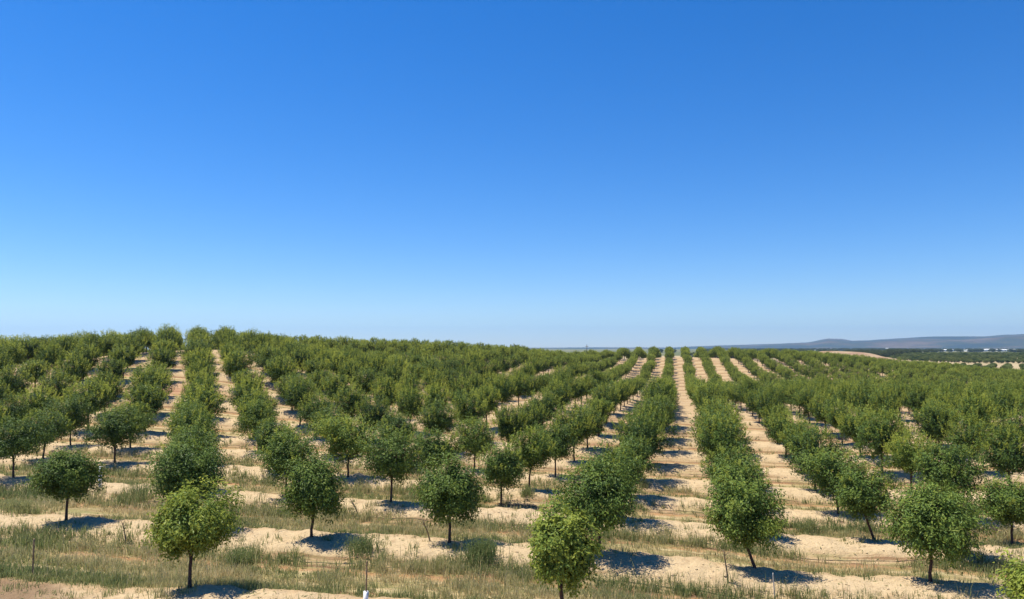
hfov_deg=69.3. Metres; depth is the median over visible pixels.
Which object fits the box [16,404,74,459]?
orchard tree
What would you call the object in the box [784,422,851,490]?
orchard tree
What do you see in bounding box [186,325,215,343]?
orchard tree
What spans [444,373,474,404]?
orchard tree
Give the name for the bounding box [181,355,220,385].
orchard tree
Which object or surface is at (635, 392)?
orchard tree
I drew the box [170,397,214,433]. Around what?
orchard tree
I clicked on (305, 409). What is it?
orchard tree
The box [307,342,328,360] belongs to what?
orchard tree
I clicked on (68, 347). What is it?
orchard tree
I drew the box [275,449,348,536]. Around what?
orchard tree
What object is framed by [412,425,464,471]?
orchard tree
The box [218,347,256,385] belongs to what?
orchard tree
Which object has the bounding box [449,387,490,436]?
orchard tree
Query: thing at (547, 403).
orchard tree
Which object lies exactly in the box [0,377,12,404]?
orchard tree
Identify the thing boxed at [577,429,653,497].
orchard tree
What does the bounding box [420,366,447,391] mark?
orchard tree
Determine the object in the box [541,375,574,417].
orchard tree
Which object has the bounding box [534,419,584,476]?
orchard tree
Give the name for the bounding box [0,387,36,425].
orchard tree
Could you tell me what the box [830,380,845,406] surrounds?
orchard tree
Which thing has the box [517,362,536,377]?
orchard tree
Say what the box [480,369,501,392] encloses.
orchard tree
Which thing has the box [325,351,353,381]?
orchard tree
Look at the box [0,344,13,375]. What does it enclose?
orchard tree
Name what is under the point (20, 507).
weed clump
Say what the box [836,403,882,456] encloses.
orchard tree
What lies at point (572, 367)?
orchard tree
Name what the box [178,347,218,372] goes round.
orchard tree
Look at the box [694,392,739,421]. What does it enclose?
orchard tree
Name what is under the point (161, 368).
orchard tree
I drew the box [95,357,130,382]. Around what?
orchard tree
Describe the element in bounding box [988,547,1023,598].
orchard tree
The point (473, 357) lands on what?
orchard tree
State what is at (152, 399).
orchard tree
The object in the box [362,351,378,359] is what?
orchard tree
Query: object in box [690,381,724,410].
orchard tree
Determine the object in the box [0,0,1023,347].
sky
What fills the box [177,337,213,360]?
orchard tree
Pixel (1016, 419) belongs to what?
orchard tree
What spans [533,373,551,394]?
orchard tree
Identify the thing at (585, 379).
orchard tree
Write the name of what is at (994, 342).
hills
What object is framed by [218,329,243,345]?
orchard tree
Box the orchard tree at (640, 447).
[605,428,662,495]
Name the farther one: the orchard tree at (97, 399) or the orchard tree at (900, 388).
the orchard tree at (900, 388)
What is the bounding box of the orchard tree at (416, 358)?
[404,353,425,367]
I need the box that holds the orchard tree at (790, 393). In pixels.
[783,379,813,417]
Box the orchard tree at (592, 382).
[583,375,597,396]
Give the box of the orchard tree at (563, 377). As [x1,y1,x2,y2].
[549,370,577,409]
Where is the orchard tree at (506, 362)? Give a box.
[492,354,512,371]
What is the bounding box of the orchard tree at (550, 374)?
[541,371,558,390]
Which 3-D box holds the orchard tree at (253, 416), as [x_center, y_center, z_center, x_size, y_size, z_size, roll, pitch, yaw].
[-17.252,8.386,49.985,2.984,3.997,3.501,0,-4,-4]
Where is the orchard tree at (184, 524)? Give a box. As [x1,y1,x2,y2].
[136,473,248,588]
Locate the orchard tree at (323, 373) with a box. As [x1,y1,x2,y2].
[307,368,335,399]
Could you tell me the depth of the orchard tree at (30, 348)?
95.41 m
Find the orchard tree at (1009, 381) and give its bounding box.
[1002,377,1015,386]
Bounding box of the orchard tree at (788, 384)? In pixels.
[777,375,802,412]
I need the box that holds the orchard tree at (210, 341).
[183,331,216,351]
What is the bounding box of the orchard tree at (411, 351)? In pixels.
[402,347,423,357]
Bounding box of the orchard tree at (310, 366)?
[298,357,328,377]
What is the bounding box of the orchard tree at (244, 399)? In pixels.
[232,387,285,437]
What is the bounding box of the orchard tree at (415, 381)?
[395,370,424,397]
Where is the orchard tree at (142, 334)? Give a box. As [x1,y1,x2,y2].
[128,329,151,346]
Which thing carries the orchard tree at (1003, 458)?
on the ground at (316, 546)
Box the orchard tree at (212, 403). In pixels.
[173,383,235,418]
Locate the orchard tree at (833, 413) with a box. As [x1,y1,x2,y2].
[820,398,858,444]
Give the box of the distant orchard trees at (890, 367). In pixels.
[20,328,1023,413]
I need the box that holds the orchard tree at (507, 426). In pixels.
[489,403,529,442]
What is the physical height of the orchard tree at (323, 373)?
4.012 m
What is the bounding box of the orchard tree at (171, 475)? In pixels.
[143,425,233,505]
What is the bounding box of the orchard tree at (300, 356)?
[286,345,318,375]
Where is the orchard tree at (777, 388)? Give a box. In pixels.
[766,383,787,403]
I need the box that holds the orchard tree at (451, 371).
[441,365,463,391]
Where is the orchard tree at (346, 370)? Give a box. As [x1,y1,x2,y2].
[337,356,367,391]
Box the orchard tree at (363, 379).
[349,365,383,395]
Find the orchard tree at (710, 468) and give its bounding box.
[698,438,768,487]
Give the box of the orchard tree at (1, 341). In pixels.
[0,334,13,350]
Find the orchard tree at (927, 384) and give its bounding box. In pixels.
[914,382,941,397]
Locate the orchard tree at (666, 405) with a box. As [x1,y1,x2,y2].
[632,395,674,434]
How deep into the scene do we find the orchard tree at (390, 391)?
69.75 m
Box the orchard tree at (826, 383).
[813,378,834,402]
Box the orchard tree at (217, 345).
[214,325,236,346]
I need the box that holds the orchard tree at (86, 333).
[68,330,89,343]
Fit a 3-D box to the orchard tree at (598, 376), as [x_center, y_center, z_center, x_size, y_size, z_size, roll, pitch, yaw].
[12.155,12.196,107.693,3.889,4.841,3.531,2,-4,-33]
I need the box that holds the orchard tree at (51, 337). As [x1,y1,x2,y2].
[42,334,58,347]
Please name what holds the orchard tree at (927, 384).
on the ground at (316, 546)
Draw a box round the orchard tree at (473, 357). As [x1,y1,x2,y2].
[463,350,486,368]
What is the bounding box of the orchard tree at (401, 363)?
[384,355,409,374]
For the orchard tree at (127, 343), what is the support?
on the ground at (316, 546)
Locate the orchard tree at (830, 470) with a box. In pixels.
[782,444,873,513]
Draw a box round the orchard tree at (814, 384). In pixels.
[803,379,820,392]
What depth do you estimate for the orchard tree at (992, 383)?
115.41 m
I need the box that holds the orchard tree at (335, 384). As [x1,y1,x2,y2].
[320,371,357,410]
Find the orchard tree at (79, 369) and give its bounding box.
[53,348,92,383]
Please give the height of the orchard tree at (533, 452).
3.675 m
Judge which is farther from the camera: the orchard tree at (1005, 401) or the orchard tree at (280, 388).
the orchard tree at (280, 388)
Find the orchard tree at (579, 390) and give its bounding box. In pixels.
[569,377,587,406]
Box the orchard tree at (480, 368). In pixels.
[469,360,492,379]
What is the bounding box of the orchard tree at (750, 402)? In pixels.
[742,383,768,422]
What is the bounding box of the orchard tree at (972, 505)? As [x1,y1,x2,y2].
[937,487,986,553]
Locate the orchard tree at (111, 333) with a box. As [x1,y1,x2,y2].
[94,328,123,356]
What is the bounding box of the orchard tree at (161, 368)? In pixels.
[130,360,172,381]
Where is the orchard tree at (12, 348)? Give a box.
[0,339,29,367]
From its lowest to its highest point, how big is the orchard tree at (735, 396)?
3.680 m
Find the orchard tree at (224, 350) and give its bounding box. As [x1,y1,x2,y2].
[217,341,249,361]
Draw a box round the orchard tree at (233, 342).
[219,333,247,350]
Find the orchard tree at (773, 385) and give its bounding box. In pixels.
[766,380,782,395]
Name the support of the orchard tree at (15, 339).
on the ground at (316, 546)
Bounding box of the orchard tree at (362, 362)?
[350,353,372,378]
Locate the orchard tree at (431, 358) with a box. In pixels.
[420,354,439,368]
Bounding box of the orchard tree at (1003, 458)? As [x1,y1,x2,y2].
[973,421,1023,482]
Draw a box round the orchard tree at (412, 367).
[401,361,427,380]
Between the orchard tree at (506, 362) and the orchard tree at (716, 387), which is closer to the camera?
the orchard tree at (716, 387)
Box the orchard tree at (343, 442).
[309,411,379,476]
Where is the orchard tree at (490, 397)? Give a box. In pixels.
[471,383,502,426]
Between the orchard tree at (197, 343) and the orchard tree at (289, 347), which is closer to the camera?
the orchard tree at (197, 343)
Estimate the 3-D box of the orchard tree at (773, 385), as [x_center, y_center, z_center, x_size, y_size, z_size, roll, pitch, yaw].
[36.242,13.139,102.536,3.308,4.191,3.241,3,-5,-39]
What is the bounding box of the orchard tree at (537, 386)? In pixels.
[520,372,545,398]
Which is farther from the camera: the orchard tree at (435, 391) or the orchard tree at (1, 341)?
the orchard tree at (1, 341)
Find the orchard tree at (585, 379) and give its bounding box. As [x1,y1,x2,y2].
[575,373,592,401]
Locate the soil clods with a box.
[0,434,1018,598]
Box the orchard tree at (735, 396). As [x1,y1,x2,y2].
[731,385,743,410]
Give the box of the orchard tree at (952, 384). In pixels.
[936,381,963,394]
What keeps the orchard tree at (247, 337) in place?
on the ground at (316, 546)
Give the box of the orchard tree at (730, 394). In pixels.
[723,382,740,405]
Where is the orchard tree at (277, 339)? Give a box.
[271,333,293,347]
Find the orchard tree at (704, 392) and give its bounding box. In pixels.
[691,380,730,412]
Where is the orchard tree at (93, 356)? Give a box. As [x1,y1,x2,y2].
[64,339,104,379]
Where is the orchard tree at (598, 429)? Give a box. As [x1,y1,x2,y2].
[567,403,607,447]
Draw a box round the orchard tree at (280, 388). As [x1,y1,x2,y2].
[273,371,313,410]
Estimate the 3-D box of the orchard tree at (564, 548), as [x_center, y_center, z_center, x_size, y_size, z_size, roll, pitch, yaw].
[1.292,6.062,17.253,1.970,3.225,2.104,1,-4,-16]
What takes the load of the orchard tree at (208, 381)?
on the ground at (316, 546)
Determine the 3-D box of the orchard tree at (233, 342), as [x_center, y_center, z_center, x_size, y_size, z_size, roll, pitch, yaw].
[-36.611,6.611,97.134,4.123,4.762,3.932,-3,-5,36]
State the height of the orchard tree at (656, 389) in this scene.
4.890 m
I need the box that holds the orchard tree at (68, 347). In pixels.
[46,334,80,367]
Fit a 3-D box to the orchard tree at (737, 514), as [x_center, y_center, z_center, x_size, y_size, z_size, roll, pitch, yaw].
[7.410,6.965,23.283,2.838,3.276,2.842,0,-4,0]
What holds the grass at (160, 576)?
on the ground at (316, 546)
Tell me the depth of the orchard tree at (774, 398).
68.90 m
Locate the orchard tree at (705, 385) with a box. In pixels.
[691,381,724,397]
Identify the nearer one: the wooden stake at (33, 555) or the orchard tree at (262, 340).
the wooden stake at (33, 555)
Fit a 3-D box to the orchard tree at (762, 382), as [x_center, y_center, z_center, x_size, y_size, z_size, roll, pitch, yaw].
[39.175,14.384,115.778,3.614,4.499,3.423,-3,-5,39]
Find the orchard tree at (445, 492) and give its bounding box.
[407,448,493,542]
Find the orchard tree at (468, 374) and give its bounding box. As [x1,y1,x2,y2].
[455,365,477,381]
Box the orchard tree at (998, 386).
[986,379,1017,401]
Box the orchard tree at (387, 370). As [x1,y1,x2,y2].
[379,362,407,385]
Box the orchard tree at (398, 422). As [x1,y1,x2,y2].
[373,408,420,446]
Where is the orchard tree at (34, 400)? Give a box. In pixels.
[11,382,63,417]
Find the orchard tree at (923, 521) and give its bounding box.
[874,471,998,581]
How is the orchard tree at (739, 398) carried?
on the ground at (316, 546)
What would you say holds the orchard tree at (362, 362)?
on the ground at (316, 546)
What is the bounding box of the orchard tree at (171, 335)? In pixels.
[149,326,180,348]
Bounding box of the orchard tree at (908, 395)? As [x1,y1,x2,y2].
[893,383,916,414]
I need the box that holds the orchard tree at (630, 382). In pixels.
[615,377,635,405]
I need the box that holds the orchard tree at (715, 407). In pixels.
[696,398,744,430]
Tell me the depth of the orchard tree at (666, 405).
57.66 m
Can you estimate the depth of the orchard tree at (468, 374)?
97.23 m
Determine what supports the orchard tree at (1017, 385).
on the ground at (316, 546)
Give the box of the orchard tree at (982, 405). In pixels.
[950,390,1004,427]
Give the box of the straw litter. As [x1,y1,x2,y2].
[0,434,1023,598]
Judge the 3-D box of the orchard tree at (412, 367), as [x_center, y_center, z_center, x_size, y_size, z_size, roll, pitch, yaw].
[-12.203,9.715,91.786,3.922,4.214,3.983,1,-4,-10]
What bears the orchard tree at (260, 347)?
on the ground at (316, 546)
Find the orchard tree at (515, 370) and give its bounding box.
[506,364,526,380]
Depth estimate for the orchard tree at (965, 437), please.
46.97 m
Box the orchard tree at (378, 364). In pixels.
[364,353,390,376]
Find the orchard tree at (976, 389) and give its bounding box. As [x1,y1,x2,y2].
[952,382,992,414]
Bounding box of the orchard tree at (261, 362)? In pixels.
[251,344,291,376]
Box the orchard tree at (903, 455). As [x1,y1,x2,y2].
[881,424,938,492]
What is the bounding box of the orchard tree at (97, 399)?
[59,376,115,429]
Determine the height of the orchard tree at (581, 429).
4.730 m
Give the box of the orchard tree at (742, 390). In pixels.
[736,376,763,415]
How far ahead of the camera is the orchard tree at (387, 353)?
122.57 m
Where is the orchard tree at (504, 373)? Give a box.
[496,370,513,383]
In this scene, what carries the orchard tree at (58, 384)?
on the ground at (316, 546)
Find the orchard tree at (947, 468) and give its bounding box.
[906,435,996,500]
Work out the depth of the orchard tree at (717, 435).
42.68 m
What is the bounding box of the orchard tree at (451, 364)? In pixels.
[437,357,461,376]
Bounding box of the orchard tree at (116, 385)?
[84,367,130,411]
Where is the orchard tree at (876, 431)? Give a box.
[852,402,912,471]
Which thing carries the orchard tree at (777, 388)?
on the ground at (316, 546)
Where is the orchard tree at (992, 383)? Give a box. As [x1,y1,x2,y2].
[981,379,1001,387]
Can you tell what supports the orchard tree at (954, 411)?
on the ground at (316, 546)
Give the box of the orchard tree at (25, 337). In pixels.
[14,333,32,363]
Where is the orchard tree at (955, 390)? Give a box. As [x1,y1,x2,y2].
[929,381,960,405]
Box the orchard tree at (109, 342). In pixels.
[97,334,118,356]
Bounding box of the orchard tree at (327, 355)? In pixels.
[314,348,340,372]
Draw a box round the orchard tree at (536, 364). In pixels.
[523,355,543,374]
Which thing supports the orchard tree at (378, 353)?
on the ground at (316, 546)
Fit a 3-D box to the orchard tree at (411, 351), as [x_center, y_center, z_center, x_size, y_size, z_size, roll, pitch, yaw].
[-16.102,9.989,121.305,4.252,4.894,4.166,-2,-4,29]
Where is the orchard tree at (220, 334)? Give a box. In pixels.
[213,325,237,342]
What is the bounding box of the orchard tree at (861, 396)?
[844,378,879,412]
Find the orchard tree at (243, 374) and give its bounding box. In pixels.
[228,367,267,389]
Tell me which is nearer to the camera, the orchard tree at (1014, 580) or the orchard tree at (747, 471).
the orchard tree at (1014, 580)
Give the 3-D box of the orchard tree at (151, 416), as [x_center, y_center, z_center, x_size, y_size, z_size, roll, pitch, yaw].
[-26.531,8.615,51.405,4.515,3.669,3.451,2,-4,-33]
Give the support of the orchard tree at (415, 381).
on the ground at (316, 546)
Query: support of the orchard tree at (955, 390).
on the ground at (316, 546)
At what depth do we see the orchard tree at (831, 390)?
87.72 m
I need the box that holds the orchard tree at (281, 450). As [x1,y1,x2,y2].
[246,421,328,494]
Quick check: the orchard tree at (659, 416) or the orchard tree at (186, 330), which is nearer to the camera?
the orchard tree at (659, 416)
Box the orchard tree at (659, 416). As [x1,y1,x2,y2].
[621,398,686,455]
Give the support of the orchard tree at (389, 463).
on the ground at (316, 546)
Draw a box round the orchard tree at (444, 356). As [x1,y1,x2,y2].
[431,347,453,367]
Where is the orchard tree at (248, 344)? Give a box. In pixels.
[245,335,259,352]
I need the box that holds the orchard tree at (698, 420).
[687,405,746,452]
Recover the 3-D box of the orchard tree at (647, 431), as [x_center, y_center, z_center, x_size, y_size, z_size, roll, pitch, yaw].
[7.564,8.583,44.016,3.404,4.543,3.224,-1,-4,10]
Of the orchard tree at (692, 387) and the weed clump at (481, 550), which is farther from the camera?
the orchard tree at (692, 387)
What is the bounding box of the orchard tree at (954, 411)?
[916,399,966,447]
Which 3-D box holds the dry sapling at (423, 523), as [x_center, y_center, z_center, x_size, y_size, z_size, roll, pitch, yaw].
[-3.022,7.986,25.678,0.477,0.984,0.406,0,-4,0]
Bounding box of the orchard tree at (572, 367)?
[565,359,581,377]
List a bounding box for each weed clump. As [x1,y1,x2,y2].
[0,497,47,517]
[102,476,160,508]
[211,544,261,567]
[334,530,387,561]
[456,531,504,573]
[518,485,536,499]
[633,478,651,489]
[787,517,828,535]
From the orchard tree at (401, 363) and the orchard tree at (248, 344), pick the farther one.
the orchard tree at (248, 344)
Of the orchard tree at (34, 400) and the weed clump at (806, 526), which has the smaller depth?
the weed clump at (806, 526)
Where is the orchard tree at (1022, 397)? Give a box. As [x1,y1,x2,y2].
[1012,387,1023,412]
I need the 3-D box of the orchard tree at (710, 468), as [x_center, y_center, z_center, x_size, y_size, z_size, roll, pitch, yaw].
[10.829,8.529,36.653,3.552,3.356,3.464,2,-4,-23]
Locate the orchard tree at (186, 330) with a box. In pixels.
[181,324,202,342]
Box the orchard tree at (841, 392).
[833,378,857,411]
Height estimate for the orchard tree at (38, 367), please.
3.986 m
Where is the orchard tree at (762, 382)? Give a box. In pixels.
[756,379,771,388]
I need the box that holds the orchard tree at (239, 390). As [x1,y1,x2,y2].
[225,373,268,411]
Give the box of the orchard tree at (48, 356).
[32,340,67,377]
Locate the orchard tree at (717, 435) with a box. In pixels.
[690,408,759,465]
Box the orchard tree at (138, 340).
[108,330,147,352]
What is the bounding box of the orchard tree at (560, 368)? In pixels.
[550,364,570,380]
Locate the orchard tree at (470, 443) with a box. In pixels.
[452,413,498,470]
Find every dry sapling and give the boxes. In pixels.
[115,517,130,541]
[346,497,356,512]
[420,518,431,540]
[717,546,730,581]
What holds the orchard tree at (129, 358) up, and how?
on the ground at (316, 546)
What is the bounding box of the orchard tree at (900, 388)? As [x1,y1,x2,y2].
[885,380,908,419]
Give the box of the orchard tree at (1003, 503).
[972,472,1023,544]
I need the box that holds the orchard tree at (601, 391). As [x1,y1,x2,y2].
[580,380,620,423]
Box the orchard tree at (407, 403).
[393,383,429,423]
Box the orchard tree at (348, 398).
[327,383,369,417]
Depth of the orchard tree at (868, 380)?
112.71 m
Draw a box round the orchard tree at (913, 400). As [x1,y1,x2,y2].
[899,377,933,423]
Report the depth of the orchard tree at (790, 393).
81.52 m
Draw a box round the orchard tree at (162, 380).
[124,359,177,401]
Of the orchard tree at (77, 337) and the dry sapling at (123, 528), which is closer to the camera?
the dry sapling at (123, 528)
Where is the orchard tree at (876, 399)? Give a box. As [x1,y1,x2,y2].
[866,385,903,419]
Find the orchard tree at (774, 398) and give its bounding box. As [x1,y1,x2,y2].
[752,382,791,431]
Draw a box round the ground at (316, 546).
[0,348,1023,598]
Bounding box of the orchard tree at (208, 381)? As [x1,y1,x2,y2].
[181,366,220,399]
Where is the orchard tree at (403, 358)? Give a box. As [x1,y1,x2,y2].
[391,350,410,362]
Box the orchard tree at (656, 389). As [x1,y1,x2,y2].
[637,379,679,410]
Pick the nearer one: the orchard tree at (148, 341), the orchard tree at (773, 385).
the orchard tree at (773, 385)
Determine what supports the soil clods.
on the ground at (316, 546)
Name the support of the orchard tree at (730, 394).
on the ground at (316, 546)
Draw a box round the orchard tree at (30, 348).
[12,336,47,359]
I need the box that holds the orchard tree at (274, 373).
[264,350,303,384]
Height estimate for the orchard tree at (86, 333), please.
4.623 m
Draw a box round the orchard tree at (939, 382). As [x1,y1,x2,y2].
[930,377,945,386]
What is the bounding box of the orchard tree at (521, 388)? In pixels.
[506,369,532,404]
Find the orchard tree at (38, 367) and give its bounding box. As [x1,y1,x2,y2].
[16,358,55,391]
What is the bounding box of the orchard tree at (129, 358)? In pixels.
[105,344,141,378]
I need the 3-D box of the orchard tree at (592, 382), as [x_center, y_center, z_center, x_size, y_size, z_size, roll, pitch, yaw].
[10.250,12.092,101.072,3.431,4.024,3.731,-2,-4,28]
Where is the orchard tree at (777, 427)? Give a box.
[762,406,806,456]
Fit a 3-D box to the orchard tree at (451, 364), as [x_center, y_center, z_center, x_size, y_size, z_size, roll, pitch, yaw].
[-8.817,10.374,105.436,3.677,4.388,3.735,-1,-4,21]
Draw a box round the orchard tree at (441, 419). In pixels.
[414,393,460,438]
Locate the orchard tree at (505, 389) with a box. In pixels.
[486,373,516,408]
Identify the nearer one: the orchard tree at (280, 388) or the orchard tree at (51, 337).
the orchard tree at (280, 388)
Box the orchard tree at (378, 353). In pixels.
[370,348,394,362]
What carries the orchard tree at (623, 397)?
on the ground at (316, 546)
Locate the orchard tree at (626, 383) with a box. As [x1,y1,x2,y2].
[612,376,633,409]
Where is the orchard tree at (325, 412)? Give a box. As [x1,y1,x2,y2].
[306,402,351,451]
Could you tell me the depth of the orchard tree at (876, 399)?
66.81 m
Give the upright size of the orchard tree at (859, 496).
3.449 m
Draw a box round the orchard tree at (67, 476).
[19,445,112,519]
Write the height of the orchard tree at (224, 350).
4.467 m
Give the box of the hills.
[529,334,1023,348]
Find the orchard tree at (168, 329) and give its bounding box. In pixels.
[156,323,181,338]
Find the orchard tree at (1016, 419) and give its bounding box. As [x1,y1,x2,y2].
[986,402,1023,443]
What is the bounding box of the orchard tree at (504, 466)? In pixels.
[475,435,529,506]
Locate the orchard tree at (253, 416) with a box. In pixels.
[229,394,279,449]
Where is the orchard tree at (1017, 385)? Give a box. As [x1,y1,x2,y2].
[1007,377,1023,396]
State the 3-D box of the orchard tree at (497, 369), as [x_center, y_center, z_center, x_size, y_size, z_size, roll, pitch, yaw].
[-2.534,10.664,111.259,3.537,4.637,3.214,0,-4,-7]
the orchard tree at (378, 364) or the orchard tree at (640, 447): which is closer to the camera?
the orchard tree at (640, 447)
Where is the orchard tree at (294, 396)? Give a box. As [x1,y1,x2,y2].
[281,373,321,425]
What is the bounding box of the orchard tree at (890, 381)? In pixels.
[881,377,897,388]
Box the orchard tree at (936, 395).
[921,387,960,414]
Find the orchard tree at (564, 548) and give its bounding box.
[521,488,608,598]
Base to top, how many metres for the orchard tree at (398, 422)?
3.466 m
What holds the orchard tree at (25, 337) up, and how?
on the ground at (316, 546)
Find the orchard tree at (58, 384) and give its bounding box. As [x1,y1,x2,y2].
[32,367,80,410]
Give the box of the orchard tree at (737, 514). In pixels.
[701,467,794,567]
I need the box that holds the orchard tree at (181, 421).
[161,394,221,443]
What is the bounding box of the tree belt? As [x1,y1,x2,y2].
[690,348,937,358]
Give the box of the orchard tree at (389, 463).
[354,420,430,501]
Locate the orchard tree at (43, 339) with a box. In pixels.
[30,335,49,350]
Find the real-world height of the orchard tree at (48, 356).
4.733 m
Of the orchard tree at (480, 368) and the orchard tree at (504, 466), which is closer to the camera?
the orchard tree at (504, 466)
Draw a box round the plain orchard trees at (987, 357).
[883,352,1023,369]
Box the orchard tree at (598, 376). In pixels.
[583,367,606,388]
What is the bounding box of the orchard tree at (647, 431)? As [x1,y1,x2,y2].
[612,408,666,477]
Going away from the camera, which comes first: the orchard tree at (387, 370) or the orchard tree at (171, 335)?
the orchard tree at (387, 370)
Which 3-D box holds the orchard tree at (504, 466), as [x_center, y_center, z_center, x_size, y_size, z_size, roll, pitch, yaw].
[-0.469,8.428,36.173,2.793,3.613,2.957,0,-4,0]
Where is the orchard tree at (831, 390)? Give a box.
[818,384,838,401]
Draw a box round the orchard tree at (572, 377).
[562,365,575,379]
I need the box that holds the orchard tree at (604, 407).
[583,395,614,435]
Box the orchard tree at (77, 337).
[59,332,82,346]
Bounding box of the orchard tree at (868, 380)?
[856,375,873,388]
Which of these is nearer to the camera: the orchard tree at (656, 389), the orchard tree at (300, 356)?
the orchard tree at (656, 389)
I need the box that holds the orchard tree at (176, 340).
[154,326,181,341]
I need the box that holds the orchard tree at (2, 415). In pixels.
[0,402,9,424]
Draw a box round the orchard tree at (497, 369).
[484,357,503,375]
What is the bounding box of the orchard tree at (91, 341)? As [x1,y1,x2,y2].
[74,330,105,357]
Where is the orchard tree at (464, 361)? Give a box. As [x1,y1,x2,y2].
[447,352,472,372]
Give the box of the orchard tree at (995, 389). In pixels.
[985,384,1002,398]
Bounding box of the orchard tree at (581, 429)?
[550,397,596,460]
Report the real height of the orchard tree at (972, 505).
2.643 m
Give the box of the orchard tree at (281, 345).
[276,337,298,350]
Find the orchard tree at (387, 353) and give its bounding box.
[377,349,394,359]
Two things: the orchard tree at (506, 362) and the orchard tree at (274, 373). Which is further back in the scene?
the orchard tree at (506, 362)
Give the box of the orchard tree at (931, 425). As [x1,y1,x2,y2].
[904,396,959,445]
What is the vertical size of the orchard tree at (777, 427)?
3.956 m
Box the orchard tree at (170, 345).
[149,337,179,355]
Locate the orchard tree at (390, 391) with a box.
[367,371,404,407]
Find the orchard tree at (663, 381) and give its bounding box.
[640,373,680,401]
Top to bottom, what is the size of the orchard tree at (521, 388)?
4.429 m
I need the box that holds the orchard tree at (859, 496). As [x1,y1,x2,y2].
[825,454,900,539]
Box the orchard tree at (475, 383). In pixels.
[463,371,486,390]
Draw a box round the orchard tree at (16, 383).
[0,360,35,402]
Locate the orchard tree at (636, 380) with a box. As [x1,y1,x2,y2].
[628,377,641,399]
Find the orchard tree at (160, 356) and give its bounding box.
[144,347,179,369]
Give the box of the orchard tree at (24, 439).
[0,407,59,477]
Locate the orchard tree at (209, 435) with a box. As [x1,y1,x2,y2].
[159,418,225,468]
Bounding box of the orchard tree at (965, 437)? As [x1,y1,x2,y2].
[939,408,1003,465]
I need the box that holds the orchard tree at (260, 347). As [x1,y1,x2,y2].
[250,341,274,358]
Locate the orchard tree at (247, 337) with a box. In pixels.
[242,328,261,345]
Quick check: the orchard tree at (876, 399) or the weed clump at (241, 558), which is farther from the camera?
the orchard tree at (876, 399)
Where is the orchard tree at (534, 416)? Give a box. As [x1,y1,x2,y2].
[514,399,551,439]
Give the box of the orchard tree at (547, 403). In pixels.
[524,386,562,422]
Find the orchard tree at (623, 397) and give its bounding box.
[597,376,630,413]
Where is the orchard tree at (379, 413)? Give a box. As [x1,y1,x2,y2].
[351,388,396,429]
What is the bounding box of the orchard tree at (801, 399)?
[787,381,822,422]
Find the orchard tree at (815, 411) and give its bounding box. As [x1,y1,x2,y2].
[806,388,839,426]
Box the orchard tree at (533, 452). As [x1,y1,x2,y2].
[507,424,558,487]
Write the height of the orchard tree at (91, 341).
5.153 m
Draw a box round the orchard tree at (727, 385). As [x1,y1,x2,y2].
[723,379,740,407]
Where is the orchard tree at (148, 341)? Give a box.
[129,326,154,351]
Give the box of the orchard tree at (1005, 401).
[980,387,1023,423]
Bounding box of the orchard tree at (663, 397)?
[633,390,678,428]
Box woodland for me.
[660,348,1023,352]
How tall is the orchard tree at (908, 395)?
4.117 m
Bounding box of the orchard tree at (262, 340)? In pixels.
[249,333,274,350]
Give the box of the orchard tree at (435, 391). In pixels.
[419,380,452,408]
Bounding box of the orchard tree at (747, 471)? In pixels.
[705,451,772,506]
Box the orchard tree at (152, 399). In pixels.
[121,381,168,431]
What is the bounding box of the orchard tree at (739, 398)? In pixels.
[736,383,754,412]
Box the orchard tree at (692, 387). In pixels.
[685,375,712,401]
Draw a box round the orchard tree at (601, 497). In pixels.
[543,448,646,548]
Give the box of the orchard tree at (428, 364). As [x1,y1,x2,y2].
[415,354,445,378]
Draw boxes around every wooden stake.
[32,538,34,574]
[363,561,368,598]
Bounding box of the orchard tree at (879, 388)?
[865,382,892,402]
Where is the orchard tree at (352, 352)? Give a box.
[340,346,363,365]
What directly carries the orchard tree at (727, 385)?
on the ground at (316, 546)
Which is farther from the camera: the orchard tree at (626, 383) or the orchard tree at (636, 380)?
the orchard tree at (636, 380)
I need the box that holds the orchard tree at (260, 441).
[248,415,298,468]
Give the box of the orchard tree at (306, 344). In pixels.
[301,342,318,353]
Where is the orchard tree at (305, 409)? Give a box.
[295,387,336,438]
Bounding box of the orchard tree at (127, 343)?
[111,335,143,368]
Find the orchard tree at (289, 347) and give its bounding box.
[281,338,308,368]
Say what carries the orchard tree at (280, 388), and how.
on the ground at (316, 546)
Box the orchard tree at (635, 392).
[628,379,639,401]
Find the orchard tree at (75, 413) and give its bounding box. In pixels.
[36,391,95,445]
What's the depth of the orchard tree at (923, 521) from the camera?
21.91 m
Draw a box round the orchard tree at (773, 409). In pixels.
[759,401,793,427]
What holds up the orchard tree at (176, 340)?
on the ground at (316, 546)
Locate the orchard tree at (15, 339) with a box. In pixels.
[1,334,28,343]
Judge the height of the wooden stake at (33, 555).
1.301 m
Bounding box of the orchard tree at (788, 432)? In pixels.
[776,416,823,470]
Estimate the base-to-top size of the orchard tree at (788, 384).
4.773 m
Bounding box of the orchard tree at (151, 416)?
[93,399,160,447]
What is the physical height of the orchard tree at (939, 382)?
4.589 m
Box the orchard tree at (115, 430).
[77,404,149,462]
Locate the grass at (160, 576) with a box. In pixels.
[0,399,1023,598]
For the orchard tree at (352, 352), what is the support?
on the ground at (316, 546)
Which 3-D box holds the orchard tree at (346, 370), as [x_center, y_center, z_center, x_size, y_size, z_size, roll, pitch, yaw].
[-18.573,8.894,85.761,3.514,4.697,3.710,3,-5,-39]

